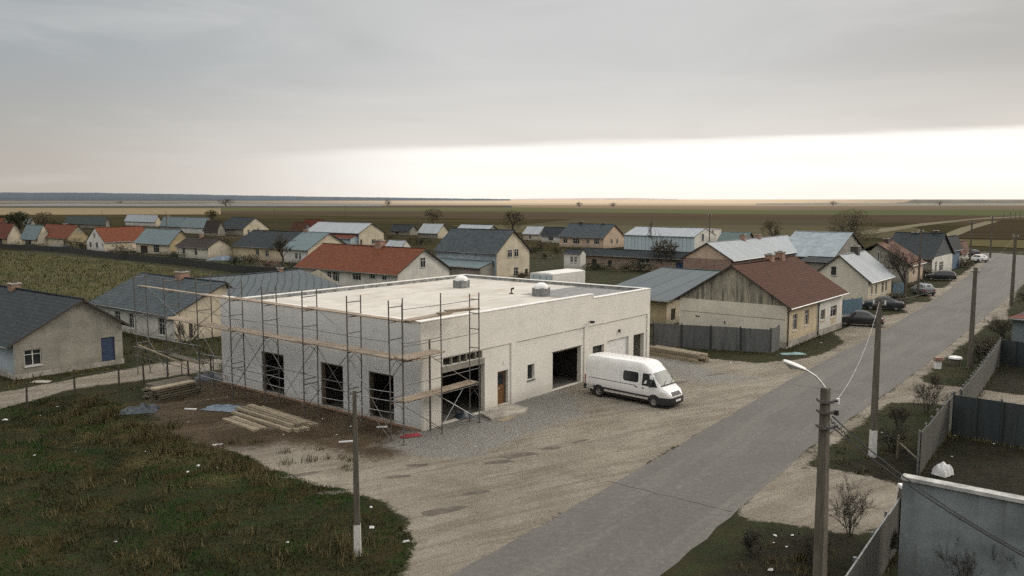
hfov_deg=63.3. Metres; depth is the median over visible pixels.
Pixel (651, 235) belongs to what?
bare tree
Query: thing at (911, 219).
stubble field
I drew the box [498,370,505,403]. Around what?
door
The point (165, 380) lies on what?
plank
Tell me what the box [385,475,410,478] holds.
wet patch
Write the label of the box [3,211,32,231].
dark tree
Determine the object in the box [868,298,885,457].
utility pole
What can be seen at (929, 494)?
cable
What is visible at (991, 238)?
utility pole
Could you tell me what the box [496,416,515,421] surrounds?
plywood sheet
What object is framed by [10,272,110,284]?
garden posts
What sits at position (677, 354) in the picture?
beam
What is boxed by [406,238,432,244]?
bush
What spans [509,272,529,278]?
bush
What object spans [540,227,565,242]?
house
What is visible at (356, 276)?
window
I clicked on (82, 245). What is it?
bush
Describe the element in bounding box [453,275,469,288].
roof vent
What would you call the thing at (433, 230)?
house
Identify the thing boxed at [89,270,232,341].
house
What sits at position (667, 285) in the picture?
barn
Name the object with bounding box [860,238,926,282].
house
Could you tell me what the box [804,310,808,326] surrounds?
window
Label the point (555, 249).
bush
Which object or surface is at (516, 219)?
tree
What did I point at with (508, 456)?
wet patch
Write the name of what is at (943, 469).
white sack
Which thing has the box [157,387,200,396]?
plank
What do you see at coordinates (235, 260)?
bush
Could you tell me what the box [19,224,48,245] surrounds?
house
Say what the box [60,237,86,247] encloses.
bush
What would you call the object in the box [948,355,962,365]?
well cover
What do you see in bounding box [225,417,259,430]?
beam
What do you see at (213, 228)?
house
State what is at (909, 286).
bush
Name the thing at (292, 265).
bush
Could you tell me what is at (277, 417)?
beam
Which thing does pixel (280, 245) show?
bare tree
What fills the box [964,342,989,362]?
shrub
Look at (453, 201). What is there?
haze field
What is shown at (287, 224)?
village ground
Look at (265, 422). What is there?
beam
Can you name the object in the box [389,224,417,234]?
shed
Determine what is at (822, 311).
window
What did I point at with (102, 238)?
house
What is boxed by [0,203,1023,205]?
grey field
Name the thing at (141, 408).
tarpaulin
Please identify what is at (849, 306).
blue gate
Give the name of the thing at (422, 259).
window
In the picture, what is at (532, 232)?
house
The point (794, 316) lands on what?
window
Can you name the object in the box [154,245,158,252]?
window
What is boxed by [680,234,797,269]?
house
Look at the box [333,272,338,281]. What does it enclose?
window
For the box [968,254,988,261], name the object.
parked car
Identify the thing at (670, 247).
bare tree
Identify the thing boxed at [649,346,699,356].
beam
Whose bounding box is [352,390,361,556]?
utility pole
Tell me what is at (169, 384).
plank
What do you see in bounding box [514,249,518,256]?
window
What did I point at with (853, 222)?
bushy tree
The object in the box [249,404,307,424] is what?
beam
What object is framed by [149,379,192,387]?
plank
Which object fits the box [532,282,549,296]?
roof vent
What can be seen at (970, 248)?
utility pole
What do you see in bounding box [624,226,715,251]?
warehouse
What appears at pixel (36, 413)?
meadow grass
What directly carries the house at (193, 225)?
on the village ground at (287, 224)
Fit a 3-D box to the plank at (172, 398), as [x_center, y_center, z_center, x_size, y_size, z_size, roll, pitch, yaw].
[-21.222,6.905,52.357,0.303,0.110,2.876,4,7,35]
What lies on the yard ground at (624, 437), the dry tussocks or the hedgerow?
the dry tussocks
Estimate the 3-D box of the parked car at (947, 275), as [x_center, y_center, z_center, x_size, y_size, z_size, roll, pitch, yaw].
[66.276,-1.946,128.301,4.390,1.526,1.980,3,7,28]
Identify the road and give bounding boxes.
[450,253,1023,575]
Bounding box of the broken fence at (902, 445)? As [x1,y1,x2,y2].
[896,435,916,458]
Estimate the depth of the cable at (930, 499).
18.50 m
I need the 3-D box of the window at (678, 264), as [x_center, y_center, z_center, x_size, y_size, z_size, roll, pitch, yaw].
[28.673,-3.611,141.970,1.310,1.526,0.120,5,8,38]
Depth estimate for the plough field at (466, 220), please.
540.04 m
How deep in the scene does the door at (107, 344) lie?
62.66 m
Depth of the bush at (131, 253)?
173.09 m
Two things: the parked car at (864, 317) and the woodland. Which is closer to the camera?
the parked car at (864, 317)
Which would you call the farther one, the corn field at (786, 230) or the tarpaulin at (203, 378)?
the corn field at (786, 230)
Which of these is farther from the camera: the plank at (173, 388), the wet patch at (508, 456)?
the plank at (173, 388)
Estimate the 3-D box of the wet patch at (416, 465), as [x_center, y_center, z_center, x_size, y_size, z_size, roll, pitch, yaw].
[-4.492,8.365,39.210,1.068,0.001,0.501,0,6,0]
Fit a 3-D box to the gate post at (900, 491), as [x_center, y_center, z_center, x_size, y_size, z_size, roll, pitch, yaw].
[14.002,8.194,29.792,0.300,2.356,0.300,0,6,0]
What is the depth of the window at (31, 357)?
58.56 m
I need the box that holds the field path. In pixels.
[946,221,997,235]
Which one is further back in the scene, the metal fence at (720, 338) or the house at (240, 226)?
the house at (240, 226)
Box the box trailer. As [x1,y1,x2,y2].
[530,268,584,282]
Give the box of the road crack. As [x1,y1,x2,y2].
[609,481,739,512]
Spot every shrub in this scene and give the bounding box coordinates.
[170,322,198,348]
[739,526,770,555]
[790,530,833,563]
[828,474,879,535]
[877,423,917,448]
[887,402,913,429]
[890,530,899,552]
[907,377,950,412]
[929,375,939,387]
[932,537,982,575]
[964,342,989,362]
[974,334,1007,356]
[982,314,1012,338]
[991,542,1018,570]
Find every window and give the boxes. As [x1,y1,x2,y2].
[24,348,42,367]
[115,311,119,318]
[128,313,133,329]
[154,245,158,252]
[158,318,164,336]
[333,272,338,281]
[352,273,360,280]
[420,257,425,267]
[508,249,512,257]
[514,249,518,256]
[527,364,535,381]
[573,239,578,243]
[593,345,601,352]
[637,258,648,263]
[676,262,682,267]
[792,314,797,331]
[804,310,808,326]
[820,310,825,321]
[830,266,836,275]
[830,305,836,318]
[939,261,942,269]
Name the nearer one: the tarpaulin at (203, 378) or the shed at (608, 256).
the tarpaulin at (203, 378)
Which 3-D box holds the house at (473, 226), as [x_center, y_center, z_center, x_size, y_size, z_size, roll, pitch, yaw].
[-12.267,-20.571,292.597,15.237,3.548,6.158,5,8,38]
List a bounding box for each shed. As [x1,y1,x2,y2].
[24,218,35,228]
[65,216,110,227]
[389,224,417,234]
[583,247,689,270]
[717,231,753,240]
[800,256,834,269]
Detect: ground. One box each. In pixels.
[0,217,1023,250]
[0,251,1023,575]
[243,199,1023,223]
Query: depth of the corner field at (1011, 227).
321.03 m
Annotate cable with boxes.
[832,416,1023,553]
[833,428,1023,556]
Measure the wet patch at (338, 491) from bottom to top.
0.001 m
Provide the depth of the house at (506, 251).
130.31 m
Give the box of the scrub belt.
[756,203,1023,204]
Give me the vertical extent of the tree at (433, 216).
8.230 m
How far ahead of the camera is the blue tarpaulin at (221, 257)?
169.92 m
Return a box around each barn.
[616,267,721,323]
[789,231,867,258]
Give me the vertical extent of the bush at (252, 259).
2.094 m
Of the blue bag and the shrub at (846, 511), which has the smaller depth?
the shrub at (846, 511)
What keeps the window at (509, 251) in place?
in the house at (506, 251)
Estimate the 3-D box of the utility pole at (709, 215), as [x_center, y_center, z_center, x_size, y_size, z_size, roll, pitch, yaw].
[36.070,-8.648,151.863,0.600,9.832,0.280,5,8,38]
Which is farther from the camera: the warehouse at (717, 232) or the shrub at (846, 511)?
the warehouse at (717, 232)
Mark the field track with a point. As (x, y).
(899, 227)
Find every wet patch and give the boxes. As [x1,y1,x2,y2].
[233,446,260,449]
[281,471,319,477]
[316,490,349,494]
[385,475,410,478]
[406,463,428,466]
[420,506,466,515]
[462,490,490,495]
[484,460,513,463]
[499,452,537,458]
[538,446,561,449]
[572,439,587,443]
[674,381,688,383]
[705,373,727,375]
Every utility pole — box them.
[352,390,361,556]
[708,214,710,241]
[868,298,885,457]
[904,282,906,306]
[916,229,923,295]
[967,267,979,368]
[969,221,973,260]
[989,216,992,257]
[1009,234,1018,305]
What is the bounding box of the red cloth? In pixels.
[399,433,422,437]
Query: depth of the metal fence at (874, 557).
27.08 m
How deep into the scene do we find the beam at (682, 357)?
65.07 m
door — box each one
[101,337,114,361]
[189,323,192,337]
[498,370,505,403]
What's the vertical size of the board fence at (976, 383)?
1.998 m
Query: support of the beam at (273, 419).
on the beam at (294, 429)
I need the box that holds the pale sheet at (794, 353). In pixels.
[779,352,806,354]
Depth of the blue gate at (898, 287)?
107.40 m
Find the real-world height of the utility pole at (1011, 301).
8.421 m
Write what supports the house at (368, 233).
on the village ground at (287, 224)
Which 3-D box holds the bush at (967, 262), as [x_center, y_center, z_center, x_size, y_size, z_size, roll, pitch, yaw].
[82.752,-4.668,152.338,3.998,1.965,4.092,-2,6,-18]
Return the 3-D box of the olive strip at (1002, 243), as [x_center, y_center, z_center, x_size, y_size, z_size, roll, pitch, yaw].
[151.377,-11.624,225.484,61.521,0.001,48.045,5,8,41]
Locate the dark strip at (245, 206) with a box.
[0,206,511,207]
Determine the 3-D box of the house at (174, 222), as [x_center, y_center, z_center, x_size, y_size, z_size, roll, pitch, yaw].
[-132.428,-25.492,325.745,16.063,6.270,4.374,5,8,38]
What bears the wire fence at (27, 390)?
on the yard ground at (624, 437)
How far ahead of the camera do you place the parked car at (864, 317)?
81.77 m
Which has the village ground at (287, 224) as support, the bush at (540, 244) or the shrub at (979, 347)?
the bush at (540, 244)
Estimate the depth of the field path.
353.49 m
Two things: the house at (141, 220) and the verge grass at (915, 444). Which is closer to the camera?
the verge grass at (915, 444)
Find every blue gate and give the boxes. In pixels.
[842,297,861,314]
[891,282,903,296]
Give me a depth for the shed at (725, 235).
199.09 m
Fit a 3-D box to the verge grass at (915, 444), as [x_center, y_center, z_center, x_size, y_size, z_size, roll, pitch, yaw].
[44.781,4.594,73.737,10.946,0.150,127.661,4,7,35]
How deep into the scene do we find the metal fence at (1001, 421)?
43.02 m
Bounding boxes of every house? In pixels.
[0,223,21,244]
[0,282,130,379]
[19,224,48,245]
[44,223,88,247]
[86,226,144,251]
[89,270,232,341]
[124,214,161,226]
[133,228,186,254]
[159,215,185,228]
[174,234,232,258]
[180,217,211,233]
[194,267,343,296]
[202,220,226,235]
[223,217,268,235]
[231,229,302,261]
[281,229,345,262]
[290,222,309,230]
[293,239,453,286]
[304,219,324,226]
[308,222,385,244]
[417,223,448,238]
[433,228,531,277]
[458,224,496,228]
[522,226,544,240]
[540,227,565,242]
[557,221,623,247]
[563,248,586,269]
[674,251,848,348]
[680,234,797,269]
[817,245,895,302]
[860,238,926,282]
[891,230,954,276]
[948,235,962,268]
[959,240,968,261]
[1008,312,1023,341]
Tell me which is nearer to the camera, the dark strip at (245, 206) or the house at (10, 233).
the house at (10, 233)
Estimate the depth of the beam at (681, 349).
65.75 m
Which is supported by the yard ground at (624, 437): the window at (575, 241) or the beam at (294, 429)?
the beam at (294, 429)
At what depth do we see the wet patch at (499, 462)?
39.60 m
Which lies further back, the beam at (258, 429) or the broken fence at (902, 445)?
the beam at (258, 429)
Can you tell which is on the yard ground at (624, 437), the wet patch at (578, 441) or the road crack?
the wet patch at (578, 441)
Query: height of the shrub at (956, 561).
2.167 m
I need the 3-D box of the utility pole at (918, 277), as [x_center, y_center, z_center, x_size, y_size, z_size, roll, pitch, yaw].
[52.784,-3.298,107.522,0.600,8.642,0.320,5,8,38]
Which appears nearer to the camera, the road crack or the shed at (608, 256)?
the road crack
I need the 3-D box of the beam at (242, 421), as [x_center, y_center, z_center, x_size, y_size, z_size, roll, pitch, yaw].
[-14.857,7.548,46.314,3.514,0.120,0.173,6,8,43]
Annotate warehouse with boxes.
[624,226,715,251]
[706,228,720,240]
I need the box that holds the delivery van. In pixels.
[584,352,682,407]
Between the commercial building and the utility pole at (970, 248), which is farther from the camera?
the utility pole at (970, 248)
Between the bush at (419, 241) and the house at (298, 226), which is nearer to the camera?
the bush at (419, 241)
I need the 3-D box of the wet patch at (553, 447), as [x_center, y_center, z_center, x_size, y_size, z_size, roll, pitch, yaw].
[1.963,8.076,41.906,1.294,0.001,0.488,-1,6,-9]
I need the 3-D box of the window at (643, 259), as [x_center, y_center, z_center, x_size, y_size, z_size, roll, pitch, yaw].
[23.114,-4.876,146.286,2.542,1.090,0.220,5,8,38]
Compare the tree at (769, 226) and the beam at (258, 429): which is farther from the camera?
the tree at (769, 226)
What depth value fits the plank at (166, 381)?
53.14 m
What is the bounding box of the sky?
[0,0,1023,198]
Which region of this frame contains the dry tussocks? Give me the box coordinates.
[0,332,1023,575]
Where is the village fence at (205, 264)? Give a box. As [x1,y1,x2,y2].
[0,244,291,272]
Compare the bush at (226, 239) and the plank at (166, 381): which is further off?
the bush at (226, 239)
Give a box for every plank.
[145,376,186,384]
[147,376,188,385]
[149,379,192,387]
[149,380,191,389]
[151,377,194,385]
[152,380,195,390]
[153,392,196,402]
[154,383,197,392]
[154,385,197,394]
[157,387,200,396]
[157,389,199,399]
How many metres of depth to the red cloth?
43.83 m
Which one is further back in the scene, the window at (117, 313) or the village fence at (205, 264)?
the village fence at (205, 264)
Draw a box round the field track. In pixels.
[861,216,1023,234]
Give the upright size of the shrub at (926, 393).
2.362 m
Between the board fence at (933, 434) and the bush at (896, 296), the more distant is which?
the bush at (896, 296)
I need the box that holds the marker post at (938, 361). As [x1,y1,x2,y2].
[933,357,942,368]
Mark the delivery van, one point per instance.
(651, 382)
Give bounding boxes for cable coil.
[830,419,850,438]
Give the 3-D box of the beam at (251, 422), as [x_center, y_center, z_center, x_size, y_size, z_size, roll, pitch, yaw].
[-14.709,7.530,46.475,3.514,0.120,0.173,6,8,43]
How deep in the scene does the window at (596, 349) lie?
58.67 m
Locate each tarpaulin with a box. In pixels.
[119,403,160,414]
[193,372,222,380]
[200,404,240,411]
[207,255,242,259]
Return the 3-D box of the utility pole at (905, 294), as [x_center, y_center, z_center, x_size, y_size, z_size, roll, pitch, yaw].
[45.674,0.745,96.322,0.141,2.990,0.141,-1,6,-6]
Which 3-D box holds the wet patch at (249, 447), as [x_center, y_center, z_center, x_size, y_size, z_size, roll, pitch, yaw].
[-13.401,8.075,41.921,1.414,0.001,0.442,-2,6,-18]
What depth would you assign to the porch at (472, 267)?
126.86 m
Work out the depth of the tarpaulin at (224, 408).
49.43 m
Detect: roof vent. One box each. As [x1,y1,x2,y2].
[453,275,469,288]
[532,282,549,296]
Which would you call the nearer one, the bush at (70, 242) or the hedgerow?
the bush at (70, 242)
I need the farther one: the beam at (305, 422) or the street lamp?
the beam at (305, 422)
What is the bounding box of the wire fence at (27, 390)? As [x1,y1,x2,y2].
[1,354,211,409]
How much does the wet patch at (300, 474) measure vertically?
0.001 m
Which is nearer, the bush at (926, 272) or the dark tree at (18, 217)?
the bush at (926, 272)
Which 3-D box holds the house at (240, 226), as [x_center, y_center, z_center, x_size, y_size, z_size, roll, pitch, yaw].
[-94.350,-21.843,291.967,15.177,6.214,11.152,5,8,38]
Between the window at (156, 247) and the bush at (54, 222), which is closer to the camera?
the window at (156, 247)
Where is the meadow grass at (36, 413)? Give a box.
[0,393,415,575]
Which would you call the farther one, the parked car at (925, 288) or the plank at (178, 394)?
the parked car at (925, 288)
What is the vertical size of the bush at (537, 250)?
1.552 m
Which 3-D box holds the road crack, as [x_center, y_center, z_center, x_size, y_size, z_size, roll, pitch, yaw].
[6.676,8.803,35.047,6.257,0.001,0.184,5,8,38]
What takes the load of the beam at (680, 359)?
on the yard ground at (624, 437)
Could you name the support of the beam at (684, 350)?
on the beam
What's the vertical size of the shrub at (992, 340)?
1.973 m
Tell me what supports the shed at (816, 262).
on the yard ground at (624, 437)
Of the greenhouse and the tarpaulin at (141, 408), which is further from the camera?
the greenhouse
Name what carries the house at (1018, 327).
on the yard ground at (624, 437)
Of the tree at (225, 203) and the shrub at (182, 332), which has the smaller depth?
the shrub at (182, 332)
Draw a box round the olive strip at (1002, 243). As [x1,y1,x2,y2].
[960,239,1023,247]
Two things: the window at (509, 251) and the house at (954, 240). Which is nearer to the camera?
the window at (509, 251)
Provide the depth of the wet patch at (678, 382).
56.86 m
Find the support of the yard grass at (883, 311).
on the yard ground at (624, 437)
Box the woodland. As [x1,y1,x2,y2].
[897,199,1023,203]
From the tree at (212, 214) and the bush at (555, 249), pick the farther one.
the tree at (212, 214)
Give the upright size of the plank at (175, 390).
0.110 m
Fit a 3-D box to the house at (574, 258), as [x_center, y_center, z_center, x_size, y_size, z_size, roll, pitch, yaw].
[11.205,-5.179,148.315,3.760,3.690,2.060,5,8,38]
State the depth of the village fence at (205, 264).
165.14 m
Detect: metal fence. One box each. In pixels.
[652,321,779,352]
[845,494,899,575]
[951,391,1023,446]
[1000,337,1023,366]
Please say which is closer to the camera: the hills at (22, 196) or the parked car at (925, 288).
the parked car at (925, 288)
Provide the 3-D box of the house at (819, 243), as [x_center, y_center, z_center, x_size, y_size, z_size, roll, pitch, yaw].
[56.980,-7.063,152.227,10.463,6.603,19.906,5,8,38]
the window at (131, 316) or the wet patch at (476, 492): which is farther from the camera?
the window at (131, 316)
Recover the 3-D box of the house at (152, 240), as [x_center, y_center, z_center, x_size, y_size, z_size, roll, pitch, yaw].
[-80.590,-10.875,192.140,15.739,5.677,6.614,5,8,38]
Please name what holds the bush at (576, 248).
on the yard ground at (624, 437)
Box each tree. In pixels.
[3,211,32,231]
[33,212,54,225]
[204,210,217,219]
[217,198,233,205]
[268,234,296,266]
[424,209,443,222]
[499,210,525,229]
[647,221,662,247]
[650,238,679,264]
[759,218,783,235]
[825,208,881,245]
[880,240,921,296]
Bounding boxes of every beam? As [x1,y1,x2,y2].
[222,418,256,431]
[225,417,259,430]
[229,416,263,429]
[231,411,291,431]
[232,416,266,429]
[235,407,294,427]
[241,406,299,426]
[241,412,299,432]
[246,405,303,425]
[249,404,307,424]
[261,406,318,426]
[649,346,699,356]
[649,349,702,359]
[649,351,698,360]
[649,353,702,363]
[651,346,701,355]
[655,345,707,355]
[655,346,706,355]
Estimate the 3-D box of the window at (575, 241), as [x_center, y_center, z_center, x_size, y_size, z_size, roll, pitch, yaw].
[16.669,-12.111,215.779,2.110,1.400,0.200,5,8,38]
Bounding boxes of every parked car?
[842,310,884,327]
[862,296,904,310]
[911,283,935,295]
[925,270,956,280]
[968,249,980,255]
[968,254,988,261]
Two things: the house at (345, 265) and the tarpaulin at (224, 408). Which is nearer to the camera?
the tarpaulin at (224, 408)
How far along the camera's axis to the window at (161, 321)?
74.17 m
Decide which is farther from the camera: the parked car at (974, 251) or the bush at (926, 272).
the parked car at (974, 251)
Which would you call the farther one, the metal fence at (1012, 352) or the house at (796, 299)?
the house at (796, 299)
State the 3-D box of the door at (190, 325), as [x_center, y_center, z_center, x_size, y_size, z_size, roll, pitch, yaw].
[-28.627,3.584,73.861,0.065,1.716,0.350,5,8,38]
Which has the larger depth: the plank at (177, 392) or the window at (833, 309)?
the window at (833, 309)
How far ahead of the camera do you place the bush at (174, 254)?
169.54 m
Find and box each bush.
[45,220,64,223]
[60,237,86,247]
[68,241,87,248]
[108,242,133,253]
[118,250,143,257]
[158,250,186,258]
[217,237,237,241]
[225,255,247,264]
[242,253,259,263]
[253,260,285,267]
[280,260,299,268]
[384,233,401,237]
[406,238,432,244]
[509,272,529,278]
[528,241,557,248]
[529,247,544,253]
[529,252,561,258]
[541,246,564,253]
[563,246,594,249]
[581,263,607,269]
[606,263,637,271]
[621,260,657,271]
[886,291,907,300]
[907,282,916,290]
[922,268,936,276]
[957,257,975,267]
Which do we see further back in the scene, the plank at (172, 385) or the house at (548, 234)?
the house at (548, 234)
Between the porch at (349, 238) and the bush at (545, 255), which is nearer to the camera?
the bush at (545, 255)
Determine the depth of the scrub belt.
1747.84 m
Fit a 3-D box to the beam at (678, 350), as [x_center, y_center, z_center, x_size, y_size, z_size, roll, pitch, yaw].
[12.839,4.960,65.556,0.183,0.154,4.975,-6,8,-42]
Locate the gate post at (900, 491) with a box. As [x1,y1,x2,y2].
[898,483,901,548]
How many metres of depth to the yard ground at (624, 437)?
39.76 m
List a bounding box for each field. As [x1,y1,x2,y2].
[0,201,907,202]
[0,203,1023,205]
[0,207,1023,215]
[0,208,220,214]
[0,214,970,224]
[221,211,970,215]
[221,213,1023,223]
[382,205,1023,209]
[450,219,929,237]
[958,219,1023,238]
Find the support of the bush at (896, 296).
on the yard ground at (624, 437)
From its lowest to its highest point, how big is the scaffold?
7.750 m
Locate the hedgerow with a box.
[0,203,381,205]
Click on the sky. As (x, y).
(460, 99)
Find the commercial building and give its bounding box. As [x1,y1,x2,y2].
[220,274,650,431]
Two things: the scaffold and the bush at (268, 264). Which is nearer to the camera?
the scaffold
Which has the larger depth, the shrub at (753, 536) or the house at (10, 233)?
the house at (10, 233)
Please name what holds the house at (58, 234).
on the village ground at (287, 224)
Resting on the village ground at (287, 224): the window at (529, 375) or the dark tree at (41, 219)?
the dark tree at (41, 219)
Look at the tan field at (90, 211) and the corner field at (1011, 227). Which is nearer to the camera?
the corner field at (1011, 227)
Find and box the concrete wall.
[898,473,1023,575]
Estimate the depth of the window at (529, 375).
52.57 m
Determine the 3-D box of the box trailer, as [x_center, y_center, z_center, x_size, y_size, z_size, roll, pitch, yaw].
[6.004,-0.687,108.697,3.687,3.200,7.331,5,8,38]
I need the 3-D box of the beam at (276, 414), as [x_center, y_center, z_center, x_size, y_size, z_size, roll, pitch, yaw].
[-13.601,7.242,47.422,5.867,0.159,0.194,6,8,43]
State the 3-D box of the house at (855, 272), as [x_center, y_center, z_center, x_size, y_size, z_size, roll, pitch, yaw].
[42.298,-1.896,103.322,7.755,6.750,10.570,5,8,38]
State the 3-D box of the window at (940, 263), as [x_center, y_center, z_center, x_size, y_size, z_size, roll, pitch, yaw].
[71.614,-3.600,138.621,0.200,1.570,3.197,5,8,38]
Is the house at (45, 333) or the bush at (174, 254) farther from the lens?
the bush at (174, 254)
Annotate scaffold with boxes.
[133,272,481,445]
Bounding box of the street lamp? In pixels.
[782,359,839,575]
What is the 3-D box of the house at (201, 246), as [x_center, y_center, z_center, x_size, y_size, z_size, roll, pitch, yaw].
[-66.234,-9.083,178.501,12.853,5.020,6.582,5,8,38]
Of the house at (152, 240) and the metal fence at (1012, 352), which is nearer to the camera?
the metal fence at (1012, 352)
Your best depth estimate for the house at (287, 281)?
84.48 m
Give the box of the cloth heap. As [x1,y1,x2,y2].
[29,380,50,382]
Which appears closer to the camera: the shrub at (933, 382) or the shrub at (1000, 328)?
the shrub at (933, 382)
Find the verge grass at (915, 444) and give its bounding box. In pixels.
[734,292,1023,574]
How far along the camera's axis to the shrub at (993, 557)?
25.41 m
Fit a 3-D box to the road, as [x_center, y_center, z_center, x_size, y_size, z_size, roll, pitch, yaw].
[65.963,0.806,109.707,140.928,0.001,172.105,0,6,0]
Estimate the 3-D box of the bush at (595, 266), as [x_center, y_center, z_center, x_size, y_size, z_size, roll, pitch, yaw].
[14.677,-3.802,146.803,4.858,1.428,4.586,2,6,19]
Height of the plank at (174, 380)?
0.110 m
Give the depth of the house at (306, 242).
164.23 m
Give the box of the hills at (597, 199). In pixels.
[510,198,677,199]
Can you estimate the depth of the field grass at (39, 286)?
134.39 m
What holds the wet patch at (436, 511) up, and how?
on the yard ground at (624, 437)
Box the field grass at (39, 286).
[0,251,222,388]
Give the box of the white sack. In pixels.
[931,462,953,477]
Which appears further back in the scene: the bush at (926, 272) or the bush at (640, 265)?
the bush at (640, 265)
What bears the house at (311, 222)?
on the village ground at (287, 224)
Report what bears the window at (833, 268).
in the house at (855, 272)
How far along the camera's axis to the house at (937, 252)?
138.59 m
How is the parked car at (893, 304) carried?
on the yard ground at (624, 437)
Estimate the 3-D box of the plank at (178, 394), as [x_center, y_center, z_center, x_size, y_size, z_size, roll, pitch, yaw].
[-21.091,6.726,52.569,0.303,0.110,2.876,4,7,34]
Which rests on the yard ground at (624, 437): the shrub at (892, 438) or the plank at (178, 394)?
the shrub at (892, 438)
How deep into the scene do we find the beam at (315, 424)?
47.37 m
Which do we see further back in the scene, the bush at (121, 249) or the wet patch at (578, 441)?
the bush at (121, 249)
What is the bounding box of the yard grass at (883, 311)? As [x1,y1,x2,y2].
[791,261,976,355]
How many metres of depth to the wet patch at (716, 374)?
59.46 m
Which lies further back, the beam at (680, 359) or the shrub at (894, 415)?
the beam at (680, 359)
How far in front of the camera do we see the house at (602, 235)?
215.23 m
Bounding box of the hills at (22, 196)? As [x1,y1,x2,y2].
[0,192,509,200]
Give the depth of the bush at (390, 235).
267.27 m
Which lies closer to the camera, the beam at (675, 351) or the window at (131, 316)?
the beam at (675, 351)
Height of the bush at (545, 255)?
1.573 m
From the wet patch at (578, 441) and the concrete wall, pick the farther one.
the wet patch at (578, 441)
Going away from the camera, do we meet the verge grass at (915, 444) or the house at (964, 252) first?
the verge grass at (915, 444)
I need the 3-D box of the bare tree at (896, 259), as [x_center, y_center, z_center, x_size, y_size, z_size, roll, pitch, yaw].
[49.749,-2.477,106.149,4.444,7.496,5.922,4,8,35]
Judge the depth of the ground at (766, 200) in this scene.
7264.61 m
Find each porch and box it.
[333,234,357,244]
[440,258,493,275]
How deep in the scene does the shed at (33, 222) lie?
332.02 m
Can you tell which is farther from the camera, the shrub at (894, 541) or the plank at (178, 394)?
the plank at (178, 394)
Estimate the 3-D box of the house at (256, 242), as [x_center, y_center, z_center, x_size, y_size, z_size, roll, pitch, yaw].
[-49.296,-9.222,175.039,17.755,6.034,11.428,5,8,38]
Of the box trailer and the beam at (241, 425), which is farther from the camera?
the box trailer
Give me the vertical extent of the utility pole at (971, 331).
7.519 m
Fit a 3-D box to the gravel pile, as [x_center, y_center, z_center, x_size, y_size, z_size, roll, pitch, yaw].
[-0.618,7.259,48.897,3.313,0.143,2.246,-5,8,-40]
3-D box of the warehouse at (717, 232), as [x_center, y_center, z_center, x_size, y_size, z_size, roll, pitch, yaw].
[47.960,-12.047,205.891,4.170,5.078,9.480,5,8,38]
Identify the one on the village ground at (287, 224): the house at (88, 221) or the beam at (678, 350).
the house at (88, 221)
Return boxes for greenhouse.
[386,240,410,246]
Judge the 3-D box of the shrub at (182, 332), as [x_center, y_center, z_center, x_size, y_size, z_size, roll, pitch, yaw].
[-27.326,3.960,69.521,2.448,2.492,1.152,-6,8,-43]
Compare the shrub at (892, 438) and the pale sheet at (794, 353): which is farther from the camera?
the pale sheet at (794, 353)
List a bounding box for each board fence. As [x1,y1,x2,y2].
[916,392,952,474]
[959,338,1000,397]
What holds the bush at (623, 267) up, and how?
on the yard ground at (624, 437)
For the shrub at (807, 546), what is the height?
1.372 m
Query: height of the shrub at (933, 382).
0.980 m
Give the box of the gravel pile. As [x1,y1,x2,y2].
[481,404,528,420]

